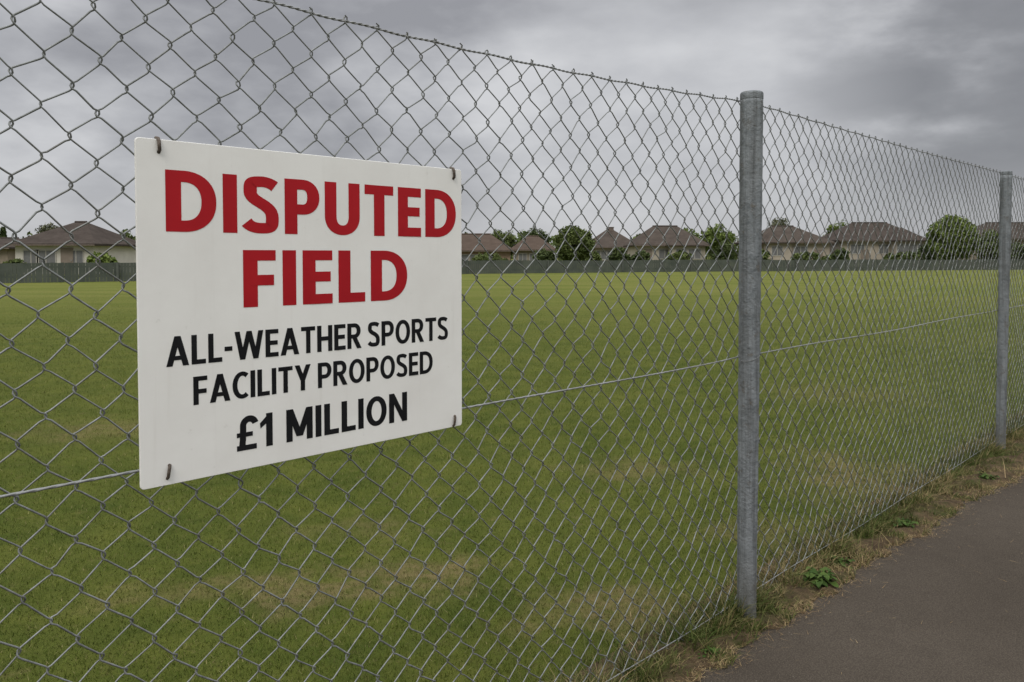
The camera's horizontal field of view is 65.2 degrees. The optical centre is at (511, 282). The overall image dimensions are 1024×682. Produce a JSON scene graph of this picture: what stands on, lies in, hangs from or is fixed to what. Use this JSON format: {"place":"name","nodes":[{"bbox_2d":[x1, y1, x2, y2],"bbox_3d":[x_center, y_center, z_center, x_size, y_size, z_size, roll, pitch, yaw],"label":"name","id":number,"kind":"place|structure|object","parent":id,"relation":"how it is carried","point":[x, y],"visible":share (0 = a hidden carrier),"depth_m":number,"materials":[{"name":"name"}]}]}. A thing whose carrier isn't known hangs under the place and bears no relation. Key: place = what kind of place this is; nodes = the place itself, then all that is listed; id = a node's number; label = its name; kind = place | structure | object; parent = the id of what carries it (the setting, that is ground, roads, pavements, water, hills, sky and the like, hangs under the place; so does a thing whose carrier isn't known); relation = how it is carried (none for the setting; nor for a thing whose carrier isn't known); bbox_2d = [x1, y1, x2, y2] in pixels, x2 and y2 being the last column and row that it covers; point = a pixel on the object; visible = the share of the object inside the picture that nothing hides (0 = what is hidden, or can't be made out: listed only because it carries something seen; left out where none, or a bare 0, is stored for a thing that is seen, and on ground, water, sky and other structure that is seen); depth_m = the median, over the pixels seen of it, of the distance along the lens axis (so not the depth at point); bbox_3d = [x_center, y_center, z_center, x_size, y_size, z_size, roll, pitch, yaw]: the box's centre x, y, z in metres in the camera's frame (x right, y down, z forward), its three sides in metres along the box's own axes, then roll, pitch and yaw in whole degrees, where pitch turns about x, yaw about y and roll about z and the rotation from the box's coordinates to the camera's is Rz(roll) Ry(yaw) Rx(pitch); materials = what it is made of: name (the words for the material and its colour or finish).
{"place":"outdoors","nodes":[
{"label":"outdoors","id":0,"kind":"place"},
{"bbox_2d":[0,257,1023,681],"bbox_3d":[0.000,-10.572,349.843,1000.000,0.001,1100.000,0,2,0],"label":"field","id":1,"kind":"structure","parent":0,"point":[34,295],"depth_m":5.01,"materials":[{"name":"green plant"}]},
{"bbox_2d":[0,226,6,236],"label":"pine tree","id":2,"kind":"object","parent":1,"relation":"on","point":[3,232],"visible":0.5,"depth_m":79.73,"materials":[{"name":"green plant"}]},
{"bbox_2d":[0,237,19,262],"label":"bungalow","id":3,"kind":"object","parent":1,"relation":"on","point":[7,253],"visible":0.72,"depth_m":66.21,"materials":[{"name":"beige brick"}]},
{"bbox_2d":[3,258,26,272],"bbox_3d":[-33.678,-1.005,54.015,1.906,1.325,1.903,1,2,26],"label":"garden shrub","id":4,"kind":"object","parent":1,"relation":"on","point":[17,260],"visible":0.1,"depth_m":53.91,"materials":[{"name":"green plant"}]},
{"bbox_2d":[35,223,57,233],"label":"garden tree","id":5,"kind":"object","parent":1,"relation":"on","point":[44,228],"visible":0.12,"depth_m":85.19,"materials":[{"name":"green plant"}]},
{"bbox_2d":[0,262,135,282],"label":"boundary fence","id":6,"kind":"object","parent":1,"relation":"on","point":[118,270],"visible":0.45,"depth_m":41.08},
{"bbox_2d":[4,221,135,273],"bbox_3d":[-33.205,-2.720,61.653,6.477,4.019,8.480,0,2,0],"label":"bungalow","id":7,"kind":"object","parent":1,"relation":"on","point":[91,238],"visible":0.52,"depth_m":58.24,"materials":[{"name":"tile"}]},
{"bbox_2d":[23,250,38,264],"bbox_3d":[-34.836,-1.820,57.944,1.166,1.075,0.050,0,2,0],"label":"window","id":8,"kind":"structure","parent":7,"relation":"in","point":[28,257],"depth_m":57.95,"materials":[{"name":"grey glass"}]},
{"bbox_2d":[36,250,55,264],"bbox_3d":[-33.749,-1.820,57.944,1.457,1.075,0.050,0,2,0],"label":"window","id":9,"kind":"structure","parent":7,"relation":"in","point":[43,253],"depth_m":57.95,"materials":[{"name":"grey glass"}]},
{"bbox_2d":[60,248,72,273],"bbox_3d":[-32.229,-1.545,57.930,0.900,1.925,0.097,0,2,0],"label":"door","id":10,"kind":"structure","parent":7,"relation":"in","point":[66,253],"depth_m":57.90,"materials":[{"name":"metal"}]},
{"bbox_2d":[73,250,83,264],"bbox_3d":[-31.574,-1.820,57.944,1.111,1.075,0.050,0,2,0],"label":"window","id":11,"kind":"structure","parent":7,"relation":"in","point":[78,255],"depth_m":57.95,"materials":[{"name":"grey glass"}]},
{"bbox_2d":[86,251,117,271],"bbox_3d":[-28.776,-1.309,56.006,1.807,1.798,1.804,0,2,-4],"label":"garden shrub","id":12,"kind":"object","parent":1,"relation":"on","point":[105,258],"visible":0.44,"depth_m":55.60,"materials":[{"name":"green plant"}]},
{"bbox_2d":[119,229,135,239],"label":"garden tree","id":13,"kind":"object","parent":1,"relation":"on","point":[127,234],"visible":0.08,"depth_m":65.73,"materials":[{"name":"green plant"}]},
{"bbox_2d":[20,227,941,260],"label":"distant treeline","id":14,"kind":"object","parent":1,"relation":"on","point":[552,238],"visible":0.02,"depth_m":165.95,"materials":[{"name":"green plant"}]},
{"bbox_2d":[461,233,514,267],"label":"bungalow","id":15,"kind":"object","parent":1,"relation":"on","point":[490,243],"visible":0.33,"depth_m":84.38,"materials":[{"name":"orange brick"}]},
{"bbox_2d":[461,254,468,260],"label":"window","id":16,"kind":"structure","parent":15,"relation":"in","point":[464,256],"depth_m":83.93,"materials":[{"name":"grey glass"}]},
{"bbox_2d":[471,252,507,268],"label":"garden shrub","id":17,"kind":"object","parent":1,"relation":"on","point":[485,256],"visible":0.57,"depth_m":77.13,"materials":[{"name":"green plant"}]},
{"bbox_2d":[491,229,519,254],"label":"garden tree","id":18,"kind":"object","parent":1,"relation":"on","point":[509,240],"visible":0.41,"depth_m":103.45,"materials":[{"name":"green plant"}]},
{"bbox_2d":[512,235,555,259],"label":"bungalow","id":19,"kind":"object","parent":1,"relation":"on","point":[533,243],"visible":0.33,"depth_m":98.08,"materials":[{"name":"beige brick"}]},
{"bbox_2d":[518,253,526,259],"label":"window","id":20,"kind":"structure","parent":19,"relation":"in","point":[521,256],"depth_m":97.92,"materials":[{"name":"grey glass"}]},
{"bbox_2d":[518,227,550,243],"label":"garden tree","id":21,"kind":"object","parent":1,"relation":"on","point":[542,232],"visible":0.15,"depth_m":107.25,"materials":[{"name":"green plant"}]},
{"bbox_2d":[532,248,555,260],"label":"garden shrub","id":22,"kind":"object","parent":1,"relation":"on","point":[543,254],"visible":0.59,"depth_m":79.31,"materials":[{"name":"green plant"}]},
{"bbox_2d":[553,225,596,260],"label":"round tree","id":23,"kind":"object","parent":1,"relation":"on","point":[566,251],"visible":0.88,"depth_m":74.82,"materials":[{"name":"green plant"}]},
{"bbox_2d":[582,250,601,261],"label":"garden shrub","id":24,"kind":"object","parent":1,"relation":"on","point":[596,256],"visible":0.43,"depth_m":81.42,"materials":[{"name":"green plant"}]},
{"bbox_2d":[584,227,629,265],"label":"bungalow","id":25,"kind":"object","parent":1,"relation":"on","point":[606,242],"visible":0.27,"depth_m":96.46,"materials":[{"name":"brown tile"}]},
{"bbox_2d":[596,251,605,259],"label":"window","id":26,"kind":"structure","parent":25,"relation":"in","point":[603,256],"depth_m":95.91,"materials":[{"name":"grey glass"}]},
{"bbox_2d":[608,247,631,266],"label":"garden shrub","id":27,"kind":"object","parent":1,"relation":"on","point":[616,254],"visible":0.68,"depth_m":77.55,"materials":[{"name":"green plant"}]},
{"bbox_2d":[631,250,650,259],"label":"garden shrub","id":28,"kind":"object","parent":1,"relation":"on","point":[644,255],"visible":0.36,"depth_m":78.58,"materials":[{"name":"green plant"}]},
{"bbox_2d":[623,225,708,267],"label":"bungalow","id":29,"kind":"object","parent":1,"relation":"on","point":[655,241],"visible":0.62,"depth_m":85.93,"materials":[{"name":"brown tile"}]},
{"bbox_2d":[644,249,651,259],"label":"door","id":30,"kind":"structure","parent":29,"relation":"in","point":[647,250],"depth_m":85.87,"materials":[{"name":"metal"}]},
{"bbox_2d":[659,249,667,258],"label":"window","id":31,"kind":"structure","parent":29,"relation":"in","point":[663,253],"depth_m":85.91,"materials":[{"name":"grey glass"}]},
{"bbox_2d":[688,249,700,258],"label":"window","id":32,"kind":"structure","parent":29,"relation":"in","point":[697,255],"depth_m":84.31,"materials":[{"name":"grey glass"}]},
{"bbox_2d":[663,250,692,265],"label":"garden shrub","id":33,"kind":"object","parent":1,"relation":"on","point":[677,255],"visible":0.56,"depth_m":77.42,"materials":[{"name":"green plant"}]},
{"bbox_2d":[700,223,736,257],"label":"garden tree","id":34,"kind":"object","parent":1,"relation":"on","point":[710,236],"visible":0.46,"depth_m":94.89,"materials":[{"name":"green plant"}]},
{"bbox_2d":[710,240,736,259],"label":"garden shrub","id":35,"kind":"object","parent":1,"relation":"on","point":[726,247],"visible":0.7,"depth_m":79.22,"materials":[{"name":"green plant"}]},
{"bbox_2d":[462,259,1023,273],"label":"boundary fence","id":36,"kind":"object","parent":1,"relation":"on","point":[575,266],"visible":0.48,"depth_m":67.11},
{"bbox_2d":[762,249,770,265],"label":"garden shrub","id":37,"kind":"object","parent":1,"relation":"on","point":[766,256],"visible":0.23,"depth_m":81.06,"materials":[{"name":"green plant"}]},
{"bbox_2d":[768,217,789,227],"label":"garden tree","id":38,"kind":"object","parent":1,"relation":"on","point":[775,221],"visible":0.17,"depth_m":115.49,"materials":[{"name":"green plant"}]},
{"bbox_2d":[734,225,834,266],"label":"bungalow","id":39,"kind":"object","parent":1,"relation":"on","point":[773,244],"visible":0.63,"depth_m":89.90,"materials":[{"name":"brown tile"}]},
{"bbox_2d":[771,246,782,255],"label":"window","id":40,"kind":"structure","parent":39,"relation":"in","point":[778,252],"depth_m":88.29,"materials":[{"name":"grey glass"}]},
{"bbox_2d":[793,246,807,253],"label":"window","id":41,"kind":"structure","parent":39,"relation":"in","point":[801,248],"depth_m":89.90,"materials":[{"name":"grey glass"}]},
{"bbox_2d":[815,250,822,258],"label":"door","id":42,"kind":"structure","parent":39,"relation":"in","point":[821,255],"depth_m":89.88,"materials":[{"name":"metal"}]},
{"bbox_2d":[790,251,830,266],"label":"garden shrub","id":43,"kind":"object","parent":1,"relation":"on","point":[805,255],"visible":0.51,"depth_m":81.14,"materials":[{"name":"green plant"}]},
{"bbox_2d":[822,219,845,235],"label":"garden tree","id":44,"kind":"object","parent":1,"relation":"on","point":[829,228],"visible":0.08,"depth_m":103.79,"materials":[{"name":"green plant"}]},
{"bbox_2d":[830,247,849,262],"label":"garden shrub","id":45,"kind":"object","parent":1,"relation":"on","point":[837,253],"visible":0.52,"depth_m":83.35,"materials":[{"name":"green plant"}]},
{"bbox_2d":[822,222,925,266],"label":"bungalow","id":46,"kind":"object","parent":1,"relation":"on","point":[847,237],"visible":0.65,"depth_m":89.92,"materials":[{"name":"tile"}]},
{"bbox_2d":[850,244,864,253],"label":"window","id":47,"kind":"structure","parent":46,"relation":"in","point":[858,246],"depth_m":89.88,"materials":[{"name":"grey glass"}]},
{"bbox_2d":[861,250,868,259],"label":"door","id":48,"kind":"structure","parent":46,"relation":"in","point":[867,254],"depth_m":89.88,"materials":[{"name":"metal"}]},
{"bbox_2d":[878,244,888,253],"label":"window","id":49,"kind":"structure","parent":46,"relation":"in","point":[883,249],"depth_m":89.90,"materials":[{"name":"grey glass"}]},
{"bbox_2d":[896,244,910,252],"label":"window","id":50,"kind":"structure","parent":46,"relation":"in","point":[901,246],"depth_m":88.29,"materials":[{"name":"grey glass"}]},
{"bbox_2d":[911,244,923,252],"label":"window","id":51,"kind":"structure","parent":46,"relation":"in","point":[916,245],"depth_m":88.29,"materials":[{"name":"grey glass"}]},
{"bbox_2d":[881,251,924,265],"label":"garden shrub","id":52,"kind":"object","parent":1,"relation":"on","point":[903,257],"visible":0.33,"depth_m":80.97,"materials":[{"name":"green plant"}]},
{"bbox_2d":[916,245,935,259],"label":"garden shrub","id":53,"kind":"object","parent":1,"relation":"on","point":[925,250],"visible":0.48,"depth_m":83.46,"materials":[{"name":"green plant"}]},
{"bbox_2d":[924,214,980,259],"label":"round bush","id":54,"kind":"object","parent":1,"relation":"on","point":[935,240],"visible":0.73,"depth_m":78.60,"materials":[{"name":"green plant"}]},
{"bbox_2d":[975,229,998,258],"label":"garden shrub","id":55,"kind":"object","parent":1,"relation":"on","point":[991,243],"visible":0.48,"depth_m":83.30,"materials":[{"name":"green plant"}]},
{"bbox_2d":[955,222,1023,264],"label":"bungalow","id":56,"kind":"object","parent":1,"relation":"on","point":[996,229],"visible":0.16,"depth_m":95.72,"materials":[{"name":"beige brick"}]},
{"bbox_2d":[1010,242,1023,264],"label":"garden shrub","id":57,"kind":"object","parent":1,"relation":"on","point":[1016,249],"visible":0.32,"depth_m":85.24,"materials":[{"name":"green plant"}]},
{"bbox_2d":[0,0,1023,255],"label":"sky","id":58,"kind":"structure","parent":0,"point":[945,78],"materials":[{"name":"grey"}]},
{"bbox_2d":[505,402,1023,681],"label":"verge","id":59,"kind":"structure","parent":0,"point":[804,593],"depth_m":3.36,"materials":[{"name":"green plant"}]},
{"bbox_2d":[0,0,1023,681],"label":"chain link fence","id":60,"kind":"object","parent":59,"relation":"on","point":[750,172],"visible":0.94,"depth_m":2.72,"materials":[{"name":"metal"}]},
{"bbox_2d":[134,136,461,489],"bbox_3d":[-0.406,0.047,1.734,0.029,0.650,0.788,2,3,44],"label":"disputed field sign","id":61,"kind":"object","parent":60,"relation":"attached to","point":[291,306],"visible":1,"depth_m":1.66,"materials":[{"name":"white metal"}]},
{"bbox_2d":[697,645,720,658],"bbox_3d":[0.686,1.288,2.775,0.098,0.041,0.070,0,2,0],"label":"weed","id":62,"kind":"object","parent":59,"relation":"on","point":[711,650],"visible":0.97,"depth_m":2.77,"materials":[{"name":"green plant"}]},
{"bbox_2d":[794,566,838,588],"bbox_3d":[1.299,1.251,3.397,0.158,0.073,0.207,-1,2,-17],"label":"weed","id":63,"kind":"object","parent":59,"relation":"on","point":[825,577],"visible":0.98,"depth_m":3.36,"materials":[{"name":"green plant"}]},
{"bbox_2d":[825,555,854,569],"bbox_3d":[1.466,1.255,3.580,0.132,0.052,0.122,0,2,0],"label":"weed","id":64,"kind":"object","parent":59,"relation":"on","point":[842,563],"visible":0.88,"depth_m":3.57,"materials":[{"name":"green plant"}]},
{"bbox_2d":[892,517,918,526],"bbox_3d":[2.006,1.236,4.091,0.129,0.054,0.113,0,2,12],"label":"weed","id":65,"kind":"object","parent":59,"relation":"on","point":[903,522],"visible":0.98,"depth_m":4.08,"materials":[{"name":"green plant"}]},
{"bbox_2d":[977,470,999,479],"bbox_3d":[2.944,1.204,4.951,0.153,0.060,0.121,-1,2,-35],"label":"weed","id":66,"kind":"object","parent":59,"relation":"on","point":[984,475],"visible":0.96,"depth_m":4.92,"materials":[{"name":"green plant"}]},
{"bbox_2d":[697,475,1023,681],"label":"path","id":67,"kind":"structure","parent":0,"point":[965,621],"depth_m":3.06,"materials":[{"name":"grey asphalt"}]},
{"bbox_2d":[670,466,1023,681],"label":"dead straw","id":68,"kind":"object","parent":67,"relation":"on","point":[701,668],"visible":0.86,"depth_m":3.28,"materials":[{"name":"beige plant"}]}
]}

